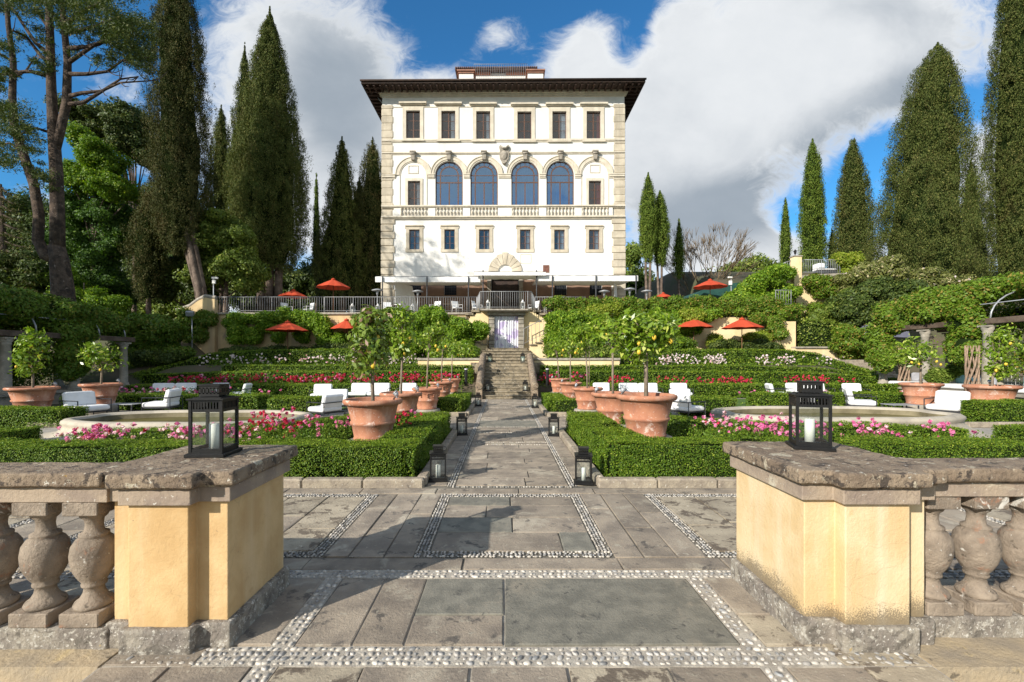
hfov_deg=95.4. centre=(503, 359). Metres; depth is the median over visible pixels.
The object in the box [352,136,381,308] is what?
cypress
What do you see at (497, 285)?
door
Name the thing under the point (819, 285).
climbing vine
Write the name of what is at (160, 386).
sofa
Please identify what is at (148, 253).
cypress
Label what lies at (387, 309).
climbing vine
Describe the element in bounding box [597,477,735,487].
kerb
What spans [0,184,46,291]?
cedar
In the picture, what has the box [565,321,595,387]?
lemon tree
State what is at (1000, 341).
lemon tree
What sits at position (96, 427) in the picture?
rose bed
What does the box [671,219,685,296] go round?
cypress
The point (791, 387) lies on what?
sofa
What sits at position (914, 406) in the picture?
round stone
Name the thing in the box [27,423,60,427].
kerb side
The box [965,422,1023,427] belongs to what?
kerb side
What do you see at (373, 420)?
terracotta pot
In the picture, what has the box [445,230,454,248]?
window
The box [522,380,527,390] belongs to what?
candle lantern
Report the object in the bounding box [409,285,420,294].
window
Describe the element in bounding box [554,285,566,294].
window
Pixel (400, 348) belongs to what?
lemon tree
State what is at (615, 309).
climbing vine
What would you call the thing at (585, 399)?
terracotta pot
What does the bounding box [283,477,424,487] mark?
kerb
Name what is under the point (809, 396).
candle lantern
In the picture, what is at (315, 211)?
cypress
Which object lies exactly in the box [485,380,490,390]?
candle lantern
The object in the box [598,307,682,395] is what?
lemon tree
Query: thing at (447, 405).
box hedge
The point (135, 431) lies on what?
box hedge
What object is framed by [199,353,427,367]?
rose bed
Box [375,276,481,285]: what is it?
awning
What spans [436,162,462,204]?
arched window
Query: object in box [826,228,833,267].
cypress
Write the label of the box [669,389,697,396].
armchair
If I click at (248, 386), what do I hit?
armchair
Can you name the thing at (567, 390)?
terracotta pot
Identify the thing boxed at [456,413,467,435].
candle lantern
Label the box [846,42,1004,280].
cypress
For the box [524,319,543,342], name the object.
iron railing
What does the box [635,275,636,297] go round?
awning post
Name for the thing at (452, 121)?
window
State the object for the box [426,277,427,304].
awning post
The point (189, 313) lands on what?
floodlight
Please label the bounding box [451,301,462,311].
terrace chair
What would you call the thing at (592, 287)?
window
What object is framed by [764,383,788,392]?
armchair
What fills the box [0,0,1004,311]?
sky
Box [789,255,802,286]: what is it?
gate pier
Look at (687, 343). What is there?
clipped dome
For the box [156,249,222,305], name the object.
broadleaf tree
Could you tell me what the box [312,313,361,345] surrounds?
climbing vine
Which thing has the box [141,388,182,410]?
armchair
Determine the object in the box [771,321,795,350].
gate pier
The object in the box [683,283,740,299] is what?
marquee
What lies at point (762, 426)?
rose bed
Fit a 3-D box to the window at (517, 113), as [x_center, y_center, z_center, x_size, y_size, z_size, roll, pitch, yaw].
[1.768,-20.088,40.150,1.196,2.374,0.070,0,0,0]
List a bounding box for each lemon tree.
[7,325,56,387]
[76,339,128,383]
[337,304,395,400]
[389,302,422,393]
[414,319,448,387]
[431,330,455,381]
[446,338,463,378]
[543,340,563,378]
[556,334,578,382]
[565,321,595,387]
[584,312,621,393]
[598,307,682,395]
[887,334,955,383]
[971,322,1023,385]
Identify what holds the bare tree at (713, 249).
on the ground at (670, 285)
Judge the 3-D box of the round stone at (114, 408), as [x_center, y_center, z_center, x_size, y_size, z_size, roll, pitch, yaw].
[-13.400,1.647,15.500,0.880,0.305,0.880,0,0,0]
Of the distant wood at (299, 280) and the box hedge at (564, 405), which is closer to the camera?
the box hedge at (564, 405)
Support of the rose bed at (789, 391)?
on the lawn at (740, 401)
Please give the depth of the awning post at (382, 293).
34.16 m
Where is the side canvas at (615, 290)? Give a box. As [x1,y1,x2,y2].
[614,283,616,296]
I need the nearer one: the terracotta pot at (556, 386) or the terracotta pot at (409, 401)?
the terracotta pot at (409, 401)
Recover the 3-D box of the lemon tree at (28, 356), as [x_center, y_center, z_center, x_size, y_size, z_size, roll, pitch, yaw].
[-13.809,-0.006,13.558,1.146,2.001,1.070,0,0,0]
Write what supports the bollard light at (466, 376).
on the garden path at (987, 430)
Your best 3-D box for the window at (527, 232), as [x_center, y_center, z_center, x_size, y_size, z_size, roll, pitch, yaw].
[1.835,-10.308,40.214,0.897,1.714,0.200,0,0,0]
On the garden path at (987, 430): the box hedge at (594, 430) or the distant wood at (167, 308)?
the box hedge at (594, 430)
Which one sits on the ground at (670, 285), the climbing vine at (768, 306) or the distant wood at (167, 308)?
the distant wood at (167, 308)
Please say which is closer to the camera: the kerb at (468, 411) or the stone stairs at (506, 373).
the kerb at (468, 411)
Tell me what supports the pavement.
on the ground at (670, 285)
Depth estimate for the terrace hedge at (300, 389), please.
21.55 m
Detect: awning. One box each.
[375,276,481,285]
[474,272,545,279]
[533,275,637,285]
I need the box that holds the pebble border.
[10,399,1010,681]
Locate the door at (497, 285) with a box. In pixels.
[492,280,517,308]
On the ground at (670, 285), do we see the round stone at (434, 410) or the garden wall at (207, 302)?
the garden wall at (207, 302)
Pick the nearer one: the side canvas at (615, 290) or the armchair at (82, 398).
the armchair at (82, 398)
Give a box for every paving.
[8,399,1011,681]
[918,637,1023,681]
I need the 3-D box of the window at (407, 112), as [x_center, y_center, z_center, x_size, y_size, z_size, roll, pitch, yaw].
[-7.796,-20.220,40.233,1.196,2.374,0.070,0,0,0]
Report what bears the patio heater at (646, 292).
on the terrace floor
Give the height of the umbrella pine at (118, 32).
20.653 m
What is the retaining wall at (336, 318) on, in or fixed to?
on the ground at (670, 285)
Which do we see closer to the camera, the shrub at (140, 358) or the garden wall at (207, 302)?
the shrub at (140, 358)
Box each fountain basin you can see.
[41,410,313,440]
[710,406,990,437]
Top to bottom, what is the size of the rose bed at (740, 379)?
1.007 m
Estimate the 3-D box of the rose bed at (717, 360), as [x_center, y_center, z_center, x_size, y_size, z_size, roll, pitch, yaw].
[11.017,0.253,26.104,15.811,1.300,1.648,0,0,0]
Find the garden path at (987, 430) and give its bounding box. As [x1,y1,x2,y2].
[2,397,1010,579]
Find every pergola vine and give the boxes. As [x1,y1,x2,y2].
[0,283,129,386]
[863,269,1023,382]
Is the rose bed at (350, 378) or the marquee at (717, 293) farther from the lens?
the marquee at (717, 293)
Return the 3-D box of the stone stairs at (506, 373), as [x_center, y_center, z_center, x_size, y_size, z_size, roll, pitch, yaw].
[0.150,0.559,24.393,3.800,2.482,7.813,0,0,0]
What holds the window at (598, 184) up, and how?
in the villa
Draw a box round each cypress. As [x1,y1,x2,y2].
[115,191,176,313]
[129,0,224,298]
[200,105,232,311]
[213,6,313,311]
[220,42,250,296]
[307,136,371,311]
[307,227,338,311]
[310,172,320,311]
[338,177,376,311]
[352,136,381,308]
[637,172,660,298]
[653,190,671,297]
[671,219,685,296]
[778,197,792,263]
[795,138,829,271]
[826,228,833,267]
[827,138,877,272]
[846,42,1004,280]
[959,163,985,271]
[974,225,987,275]
[976,0,1023,277]
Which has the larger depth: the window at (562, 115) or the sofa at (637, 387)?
the window at (562, 115)
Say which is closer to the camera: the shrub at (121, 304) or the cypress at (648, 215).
the shrub at (121, 304)
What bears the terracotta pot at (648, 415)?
on the round stone
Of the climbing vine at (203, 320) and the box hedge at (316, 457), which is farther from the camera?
the climbing vine at (203, 320)
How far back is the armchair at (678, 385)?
20.50 m
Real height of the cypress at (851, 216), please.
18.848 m
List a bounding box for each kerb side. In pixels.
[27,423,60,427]
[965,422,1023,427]
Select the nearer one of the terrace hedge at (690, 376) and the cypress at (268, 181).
the terrace hedge at (690, 376)
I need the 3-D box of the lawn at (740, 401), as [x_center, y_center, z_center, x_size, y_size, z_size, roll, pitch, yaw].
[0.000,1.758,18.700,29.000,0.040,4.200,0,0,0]
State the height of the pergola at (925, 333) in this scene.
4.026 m
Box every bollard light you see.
[464,368,467,385]
[546,368,548,385]
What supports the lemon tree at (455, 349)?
in the terracotta pot at (455, 384)
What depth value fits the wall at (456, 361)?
24.95 m
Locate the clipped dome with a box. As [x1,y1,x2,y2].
[648,336,698,350]
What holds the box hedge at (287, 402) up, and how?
on the garden path at (987, 430)
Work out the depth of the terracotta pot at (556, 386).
20.93 m
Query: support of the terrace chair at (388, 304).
on the terrace floor
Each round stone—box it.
[88,405,117,414]
[416,408,439,412]
[574,408,596,411]
[903,405,926,408]
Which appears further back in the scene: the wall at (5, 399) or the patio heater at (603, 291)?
the patio heater at (603, 291)
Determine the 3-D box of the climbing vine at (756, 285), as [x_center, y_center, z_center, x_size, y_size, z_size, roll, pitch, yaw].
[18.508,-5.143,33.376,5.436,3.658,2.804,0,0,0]
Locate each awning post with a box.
[382,277,382,309]
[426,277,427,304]
[468,277,468,311]
[482,270,483,307]
[595,275,596,299]
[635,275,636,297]
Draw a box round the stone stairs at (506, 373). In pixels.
[471,348,541,398]
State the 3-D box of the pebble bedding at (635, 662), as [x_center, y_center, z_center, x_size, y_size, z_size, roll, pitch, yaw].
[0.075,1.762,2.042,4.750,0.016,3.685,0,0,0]
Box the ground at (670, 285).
[12,272,1023,406]
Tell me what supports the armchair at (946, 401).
on the garden path at (987, 430)
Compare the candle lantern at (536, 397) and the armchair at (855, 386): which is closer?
the candle lantern at (536, 397)
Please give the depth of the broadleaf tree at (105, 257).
35.60 m
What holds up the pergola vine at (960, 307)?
attached to the pergola at (925, 333)
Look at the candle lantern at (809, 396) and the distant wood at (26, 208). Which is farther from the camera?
the distant wood at (26, 208)
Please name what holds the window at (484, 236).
in the villa
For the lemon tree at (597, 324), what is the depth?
10.75 m
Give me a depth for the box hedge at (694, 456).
6.63 m
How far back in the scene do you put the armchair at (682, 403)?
13.93 m
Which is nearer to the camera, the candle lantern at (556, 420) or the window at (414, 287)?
the candle lantern at (556, 420)
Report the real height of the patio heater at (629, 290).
2.180 m
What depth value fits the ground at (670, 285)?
29.78 m
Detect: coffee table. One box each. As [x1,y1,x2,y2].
[106,403,142,412]
[880,403,918,408]
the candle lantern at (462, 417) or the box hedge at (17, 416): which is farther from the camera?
the box hedge at (17, 416)
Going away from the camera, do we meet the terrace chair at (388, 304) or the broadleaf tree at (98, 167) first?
the terrace chair at (388, 304)
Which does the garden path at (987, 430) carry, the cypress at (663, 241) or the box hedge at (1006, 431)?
the box hedge at (1006, 431)
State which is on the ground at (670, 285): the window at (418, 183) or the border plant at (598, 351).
the border plant at (598, 351)
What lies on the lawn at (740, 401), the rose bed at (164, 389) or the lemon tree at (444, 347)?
the rose bed at (164, 389)
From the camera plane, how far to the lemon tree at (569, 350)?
17.68 m
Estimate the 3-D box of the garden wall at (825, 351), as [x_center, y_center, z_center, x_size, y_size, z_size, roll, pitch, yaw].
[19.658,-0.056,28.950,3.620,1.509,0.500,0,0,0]
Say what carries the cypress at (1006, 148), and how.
on the ground at (670, 285)
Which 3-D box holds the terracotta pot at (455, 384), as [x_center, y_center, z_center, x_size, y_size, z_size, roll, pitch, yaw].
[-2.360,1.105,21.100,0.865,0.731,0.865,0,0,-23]
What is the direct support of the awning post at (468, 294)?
on the terrace floor
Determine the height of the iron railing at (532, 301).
1.190 m
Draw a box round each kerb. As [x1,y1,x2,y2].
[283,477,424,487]
[344,398,478,415]
[533,397,566,415]
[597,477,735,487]
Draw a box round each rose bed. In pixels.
[53,421,258,442]
[119,385,281,396]
[154,370,313,384]
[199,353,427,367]
[203,406,352,440]
[304,371,468,391]
[394,409,421,426]
[536,371,588,389]
[583,353,843,367]
[591,374,854,384]
[667,411,826,438]
[735,389,902,404]
[815,416,1000,438]
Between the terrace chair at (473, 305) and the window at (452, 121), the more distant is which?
the window at (452, 121)
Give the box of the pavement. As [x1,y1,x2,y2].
[0,648,118,681]
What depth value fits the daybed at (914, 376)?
22.50 m
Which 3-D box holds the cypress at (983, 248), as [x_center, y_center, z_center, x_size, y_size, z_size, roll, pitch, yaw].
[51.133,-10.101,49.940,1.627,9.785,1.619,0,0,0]
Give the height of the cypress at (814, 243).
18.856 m
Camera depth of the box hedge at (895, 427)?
8.69 m
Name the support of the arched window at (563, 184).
in the villa
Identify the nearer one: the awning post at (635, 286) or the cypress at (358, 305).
the awning post at (635, 286)
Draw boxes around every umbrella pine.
[0,0,167,301]
[42,92,160,312]
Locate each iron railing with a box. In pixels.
[217,297,321,311]
[324,297,476,311]
[477,291,534,309]
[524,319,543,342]
[775,290,790,304]
[802,259,840,273]
[1004,366,1023,385]
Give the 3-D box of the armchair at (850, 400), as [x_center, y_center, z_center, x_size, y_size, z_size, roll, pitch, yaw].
[12.059,1.352,15.794,0.849,0.796,0.904,0,0,30]
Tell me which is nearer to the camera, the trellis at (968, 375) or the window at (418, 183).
the trellis at (968, 375)
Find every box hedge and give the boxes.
[0,405,88,426]
[0,426,43,439]
[0,437,411,477]
[58,392,270,409]
[70,411,421,440]
[266,394,321,415]
[364,410,450,476]
[437,396,462,411]
[443,391,471,411]
[541,392,571,411]
[552,397,671,414]
[565,410,660,476]
[597,411,969,438]
[608,434,1023,477]
[677,394,737,416]
[745,390,905,407]
[959,398,1023,421]
[990,423,1023,438]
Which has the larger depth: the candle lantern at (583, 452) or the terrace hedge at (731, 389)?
the terrace hedge at (731, 389)
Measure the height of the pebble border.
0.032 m
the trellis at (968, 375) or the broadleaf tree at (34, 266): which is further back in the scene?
the broadleaf tree at (34, 266)
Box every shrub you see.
[105,312,196,366]
[128,346,192,369]
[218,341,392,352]
[406,304,490,354]
[541,308,611,347]
[705,330,773,348]
[707,337,785,349]
[806,286,868,323]
[824,275,929,327]
[828,323,908,360]
[830,253,977,292]
[922,362,999,383]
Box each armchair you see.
[59,391,111,414]
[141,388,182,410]
[230,383,252,393]
[306,394,343,417]
[309,384,331,395]
[321,389,349,411]
[397,383,416,390]
[593,383,609,390]
[669,383,693,394]
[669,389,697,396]
[670,393,705,416]
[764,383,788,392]
[840,383,870,392]
[843,387,876,406]
[923,390,972,413]
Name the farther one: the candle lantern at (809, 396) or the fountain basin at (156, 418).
the fountain basin at (156, 418)
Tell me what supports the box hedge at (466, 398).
on the garden path at (987, 430)
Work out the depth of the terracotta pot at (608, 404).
10.48 m
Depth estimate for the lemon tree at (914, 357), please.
15.12 m
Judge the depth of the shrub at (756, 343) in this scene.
28.31 m
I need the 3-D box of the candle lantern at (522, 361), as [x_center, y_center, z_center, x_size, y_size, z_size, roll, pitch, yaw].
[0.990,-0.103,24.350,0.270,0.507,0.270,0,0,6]
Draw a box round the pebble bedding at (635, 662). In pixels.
[102,570,931,681]
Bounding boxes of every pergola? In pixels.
[0,313,134,393]
[877,290,1023,384]
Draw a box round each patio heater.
[371,289,382,308]
[412,290,422,310]
[599,290,609,296]
[624,288,635,295]
[641,290,651,308]
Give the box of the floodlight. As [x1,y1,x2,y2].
[185,311,194,347]
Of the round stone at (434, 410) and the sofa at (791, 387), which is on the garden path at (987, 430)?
the round stone at (434, 410)
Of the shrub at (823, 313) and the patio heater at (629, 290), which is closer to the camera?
the shrub at (823, 313)
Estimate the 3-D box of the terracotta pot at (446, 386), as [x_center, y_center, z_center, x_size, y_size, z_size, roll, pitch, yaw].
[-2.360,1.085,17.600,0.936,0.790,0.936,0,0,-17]
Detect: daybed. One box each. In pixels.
[888,372,918,383]
[941,374,996,389]
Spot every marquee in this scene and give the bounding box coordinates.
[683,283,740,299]
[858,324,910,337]
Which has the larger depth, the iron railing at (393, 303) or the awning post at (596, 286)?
the awning post at (596, 286)
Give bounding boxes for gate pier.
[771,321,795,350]
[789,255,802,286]
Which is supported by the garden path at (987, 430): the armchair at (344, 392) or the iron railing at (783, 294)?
the armchair at (344, 392)
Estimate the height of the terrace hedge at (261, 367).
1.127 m
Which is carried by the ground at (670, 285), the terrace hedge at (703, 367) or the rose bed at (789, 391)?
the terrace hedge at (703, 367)
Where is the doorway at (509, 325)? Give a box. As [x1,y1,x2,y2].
[460,308,546,357]
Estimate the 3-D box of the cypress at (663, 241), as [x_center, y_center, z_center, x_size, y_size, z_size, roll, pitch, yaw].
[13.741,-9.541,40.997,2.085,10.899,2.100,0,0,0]
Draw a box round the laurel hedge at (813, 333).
[789,317,848,346]
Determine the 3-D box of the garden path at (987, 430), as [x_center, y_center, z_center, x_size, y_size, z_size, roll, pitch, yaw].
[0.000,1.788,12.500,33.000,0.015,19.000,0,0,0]
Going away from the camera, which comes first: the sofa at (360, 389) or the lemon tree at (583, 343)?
the lemon tree at (583, 343)
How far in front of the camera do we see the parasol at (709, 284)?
34.53 m
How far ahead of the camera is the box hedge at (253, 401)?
16.29 m
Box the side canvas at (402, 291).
[395,282,416,310]
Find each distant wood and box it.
[3,181,209,272]
[120,255,380,311]
[127,277,229,317]
[625,242,780,296]
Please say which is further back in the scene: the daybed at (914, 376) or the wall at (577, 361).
the wall at (577, 361)
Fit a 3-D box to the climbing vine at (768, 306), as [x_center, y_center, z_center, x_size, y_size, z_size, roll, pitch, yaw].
[10.268,-3.402,29.735,15.882,1.622,1.303,0,0,0]
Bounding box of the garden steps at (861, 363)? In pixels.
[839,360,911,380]
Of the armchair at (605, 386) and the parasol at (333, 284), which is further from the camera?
the parasol at (333, 284)
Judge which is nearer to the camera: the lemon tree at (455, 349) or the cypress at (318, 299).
the lemon tree at (455, 349)
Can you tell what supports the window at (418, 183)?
in the villa
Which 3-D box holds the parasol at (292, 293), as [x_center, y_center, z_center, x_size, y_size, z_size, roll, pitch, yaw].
[-16.880,-4.353,37.375,2.142,2.706,2.142,0,0,28]
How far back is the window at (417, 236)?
40.22 m
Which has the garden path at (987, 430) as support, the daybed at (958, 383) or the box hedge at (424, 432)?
the box hedge at (424, 432)
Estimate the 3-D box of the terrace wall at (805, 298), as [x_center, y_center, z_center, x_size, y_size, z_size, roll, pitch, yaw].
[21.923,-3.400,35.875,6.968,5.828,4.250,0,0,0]
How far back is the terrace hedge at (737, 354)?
26.94 m
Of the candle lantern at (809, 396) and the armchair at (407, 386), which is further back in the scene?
the armchair at (407, 386)
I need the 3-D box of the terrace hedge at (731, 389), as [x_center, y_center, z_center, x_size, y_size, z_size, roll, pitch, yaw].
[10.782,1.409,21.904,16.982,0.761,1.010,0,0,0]
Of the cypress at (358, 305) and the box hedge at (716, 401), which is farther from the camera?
the cypress at (358, 305)
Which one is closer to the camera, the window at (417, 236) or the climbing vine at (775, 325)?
the climbing vine at (775, 325)
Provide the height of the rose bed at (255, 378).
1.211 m
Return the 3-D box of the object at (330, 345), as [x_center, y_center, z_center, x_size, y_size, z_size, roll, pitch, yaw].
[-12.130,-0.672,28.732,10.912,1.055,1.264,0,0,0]
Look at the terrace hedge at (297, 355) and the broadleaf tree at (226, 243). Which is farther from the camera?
the broadleaf tree at (226, 243)
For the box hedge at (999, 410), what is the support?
on the garden path at (987, 430)
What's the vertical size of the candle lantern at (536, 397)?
0.507 m
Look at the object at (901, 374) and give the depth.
22.32 m
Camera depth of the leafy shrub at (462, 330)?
26.20 m
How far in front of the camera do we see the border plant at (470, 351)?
25.30 m
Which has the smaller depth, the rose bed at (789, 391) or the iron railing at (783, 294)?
the rose bed at (789, 391)
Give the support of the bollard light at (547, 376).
on the garden path at (987, 430)
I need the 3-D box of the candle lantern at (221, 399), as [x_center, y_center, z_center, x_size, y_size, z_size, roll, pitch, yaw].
[-2.050,0.421,3.300,0.265,0.497,0.265,0,0,-3]
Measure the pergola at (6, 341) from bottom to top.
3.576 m
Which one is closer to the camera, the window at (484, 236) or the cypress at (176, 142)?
the cypress at (176, 142)
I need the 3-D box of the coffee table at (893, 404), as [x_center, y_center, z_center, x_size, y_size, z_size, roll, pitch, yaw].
[12.588,1.580,14.800,0.850,0.340,0.500,0,0,0]
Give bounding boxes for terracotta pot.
[3,382,60,406]
[78,379,122,403]
[342,390,402,440]
[379,386,421,414]
[411,383,441,409]
[429,378,453,396]
[442,376,460,392]
[549,376,568,391]
[558,379,581,398]
[572,383,602,409]
[591,386,626,423]
[616,386,677,437]
[898,379,944,404]
[961,380,1023,400]
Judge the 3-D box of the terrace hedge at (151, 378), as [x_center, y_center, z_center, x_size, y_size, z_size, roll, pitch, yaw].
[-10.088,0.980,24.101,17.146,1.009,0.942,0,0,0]
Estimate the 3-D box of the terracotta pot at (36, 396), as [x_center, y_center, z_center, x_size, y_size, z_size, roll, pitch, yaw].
[-13.750,1.062,13.600,1.207,0.816,1.207,0,0,-29]
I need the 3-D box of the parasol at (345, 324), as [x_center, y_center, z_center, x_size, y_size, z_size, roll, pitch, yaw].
[-9.903,-1.168,29.355,1.863,2.936,1.863,0,0,32]
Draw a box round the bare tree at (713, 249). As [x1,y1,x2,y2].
[663,222,760,291]
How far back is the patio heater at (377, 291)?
33.94 m
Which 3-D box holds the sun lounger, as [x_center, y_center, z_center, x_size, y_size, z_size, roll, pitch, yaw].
[24.154,-6.797,35.000,1.500,0.790,0.700,0,0,0]
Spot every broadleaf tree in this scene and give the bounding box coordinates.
[0,247,72,293]
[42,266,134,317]
[44,184,142,308]
[47,120,144,287]
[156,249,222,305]
[172,207,272,311]
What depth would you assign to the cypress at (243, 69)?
43.54 m
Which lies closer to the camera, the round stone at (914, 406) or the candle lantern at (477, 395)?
the round stone at (914, 406)
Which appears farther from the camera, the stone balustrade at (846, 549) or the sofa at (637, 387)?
the sofa at (637, 387)
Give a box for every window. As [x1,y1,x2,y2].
[407,112,419,137]
[408,182,419,204]
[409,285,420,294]
[410,230,419,248]
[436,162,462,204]
[442,112,454,137]
[444,285,455,294]
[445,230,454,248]
[471,162,497,204]
[476,112,489,138]
[479,230,488,248]
[511,162,538,204]
[517,113,530,138]
[520,230,529,248]
[546,162,573,204]
[552,112,565,138]
[554,230,563,249]
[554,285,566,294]
[587,112,599,137]
[589,182,600,204]
[589,230,598,249]
[590,285,601,294]
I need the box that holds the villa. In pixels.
[360,64,646,312]
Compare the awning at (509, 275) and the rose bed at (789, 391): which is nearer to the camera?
the rose bed at (789, 391)
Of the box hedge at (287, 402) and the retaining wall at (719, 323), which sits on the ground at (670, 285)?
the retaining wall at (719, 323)
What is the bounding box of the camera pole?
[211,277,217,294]
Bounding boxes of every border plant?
[425,341,480,357]
[541,341,625,359]
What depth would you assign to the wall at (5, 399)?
18.96 m
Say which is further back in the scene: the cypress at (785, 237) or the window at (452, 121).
the cypress at (785, 237)
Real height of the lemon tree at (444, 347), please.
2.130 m
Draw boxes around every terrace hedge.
[125,382,430,397]
[128,348,426,379]
[139,369,474,383]
[220,363,472,372]
[539,364,878,376]
[539,369,906,383]
[580,382,900,397]
[620,348,876,373]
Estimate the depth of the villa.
39.99 m
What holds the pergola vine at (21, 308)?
on the pergola at (6, 341)
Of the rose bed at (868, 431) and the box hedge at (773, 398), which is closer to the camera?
the rose bed at (868, 431)
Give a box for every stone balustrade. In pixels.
[0,444,297,654]
[722,441,1023,655]
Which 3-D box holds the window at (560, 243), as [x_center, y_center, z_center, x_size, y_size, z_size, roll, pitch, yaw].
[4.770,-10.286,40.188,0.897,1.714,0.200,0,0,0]
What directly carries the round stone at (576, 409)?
on the path paving at (586, 613)
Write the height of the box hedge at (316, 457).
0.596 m
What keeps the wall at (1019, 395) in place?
on the ground at (670, 285)
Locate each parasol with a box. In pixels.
[265,320,308,348]
[278,289,306,309]
[316,278,349,311]
[330,318,353,338]
[657,292,670,298]
[678,317,713,343]
[693,279,727,293]
[721,318,763,347]
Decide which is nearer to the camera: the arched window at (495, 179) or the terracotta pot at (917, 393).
the terracotta pot at (917, 393)
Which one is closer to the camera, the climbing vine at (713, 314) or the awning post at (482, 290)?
the climbing vine at (713, 314)
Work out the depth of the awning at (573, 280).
34.30 m
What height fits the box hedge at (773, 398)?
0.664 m
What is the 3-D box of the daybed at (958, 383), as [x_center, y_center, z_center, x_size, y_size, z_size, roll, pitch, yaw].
[19.511,0.925,19.750,1.322,0.610,1.700,0,0,0]
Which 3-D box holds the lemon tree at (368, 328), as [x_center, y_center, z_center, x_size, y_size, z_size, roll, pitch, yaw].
[-2.443,-0.045,8.240,0.965,1.896,0.907,0,0,-38]
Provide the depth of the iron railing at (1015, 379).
20.84 m
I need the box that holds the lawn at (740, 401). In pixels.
[258,399,747,409]
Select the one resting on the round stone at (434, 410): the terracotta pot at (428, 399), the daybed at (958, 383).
the terracotta pot at (428, 399)
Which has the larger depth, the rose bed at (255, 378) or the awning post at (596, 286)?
the awning post at (596, 286)
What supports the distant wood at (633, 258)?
on the ground at (670, 285)
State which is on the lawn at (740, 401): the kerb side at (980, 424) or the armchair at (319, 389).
the armchair at (319, 389)
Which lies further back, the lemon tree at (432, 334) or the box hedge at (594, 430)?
the lemon tree at (432, 334)
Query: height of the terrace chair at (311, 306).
0.925 m
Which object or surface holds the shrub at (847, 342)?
on the ground at (670, 285)
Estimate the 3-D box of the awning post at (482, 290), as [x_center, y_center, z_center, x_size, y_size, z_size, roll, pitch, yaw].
[-1.522,-4.793,34.200,0.250,3.567,0.250,0,0,0]
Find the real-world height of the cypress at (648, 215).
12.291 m
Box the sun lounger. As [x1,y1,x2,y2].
[813,263,836,273]
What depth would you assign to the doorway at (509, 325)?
28.32 m
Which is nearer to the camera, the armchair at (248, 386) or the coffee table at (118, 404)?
the coffee table at (118, 404)
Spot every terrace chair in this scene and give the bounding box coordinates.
[303,303,313,309]
[383,302,391,308]
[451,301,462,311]
[471,300,480,309]
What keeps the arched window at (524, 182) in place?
in the villa
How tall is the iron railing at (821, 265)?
1.602 m
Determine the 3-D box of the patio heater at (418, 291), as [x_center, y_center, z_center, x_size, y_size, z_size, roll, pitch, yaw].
[-6.388,-4.100,34.600,0.840,2.180,0.831,0,0,0]
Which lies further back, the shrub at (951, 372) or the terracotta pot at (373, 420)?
the shrub at (951, 372)
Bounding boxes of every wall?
[0,385,126,405]
[175,294,217,354]
[217,312,475,353]
[417,358,478,365]
[533,358,619,365]
[542,316,769,348]
[766,273,844,314]
[790,347,844,359]
[898,387,1023,398]
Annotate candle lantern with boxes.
[184,383,242,457]
[428,444,447,482]
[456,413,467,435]
[475,392,481,405]
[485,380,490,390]
[520,353,524,362]
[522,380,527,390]
[531,394,538,407]
[547,413,559,436]
[573,446,593,485]
[785,380,835,451]
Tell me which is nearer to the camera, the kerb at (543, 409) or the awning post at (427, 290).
the kerb at (543, 409)
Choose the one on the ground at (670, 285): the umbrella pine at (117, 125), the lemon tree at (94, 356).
the umbrella pine at (117, 125)
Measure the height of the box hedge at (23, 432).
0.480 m
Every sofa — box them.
[149,383,196,393]
[348,383,391,397]
[618,383,660,392]
[785,383,834,392]
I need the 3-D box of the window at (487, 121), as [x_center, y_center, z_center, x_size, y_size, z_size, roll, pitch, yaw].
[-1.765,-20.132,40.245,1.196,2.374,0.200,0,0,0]
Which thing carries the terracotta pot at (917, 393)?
on the round stone at (914, 406)
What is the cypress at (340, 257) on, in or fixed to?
on the ground at (670, 285)
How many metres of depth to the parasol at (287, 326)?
27.37 m
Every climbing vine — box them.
[173,306,218,344]
[220,305,323,345]
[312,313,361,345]
[350,306,415,341]
[541,294,784,317]
[585,301,707,334]
[610,306,724,345]
[721,263,803,305]
[747,304,799,339]
[792,272,845,317]
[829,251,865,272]
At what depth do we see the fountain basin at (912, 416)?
11.07 m
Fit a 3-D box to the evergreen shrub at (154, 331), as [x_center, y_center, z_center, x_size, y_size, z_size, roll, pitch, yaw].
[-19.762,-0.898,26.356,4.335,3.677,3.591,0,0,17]
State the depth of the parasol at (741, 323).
27.66 m
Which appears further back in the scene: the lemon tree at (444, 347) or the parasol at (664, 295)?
the parasol at (664, 295)
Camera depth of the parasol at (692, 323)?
28.13 m
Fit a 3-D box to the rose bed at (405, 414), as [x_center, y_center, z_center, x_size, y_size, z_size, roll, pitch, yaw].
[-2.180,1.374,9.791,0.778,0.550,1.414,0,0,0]

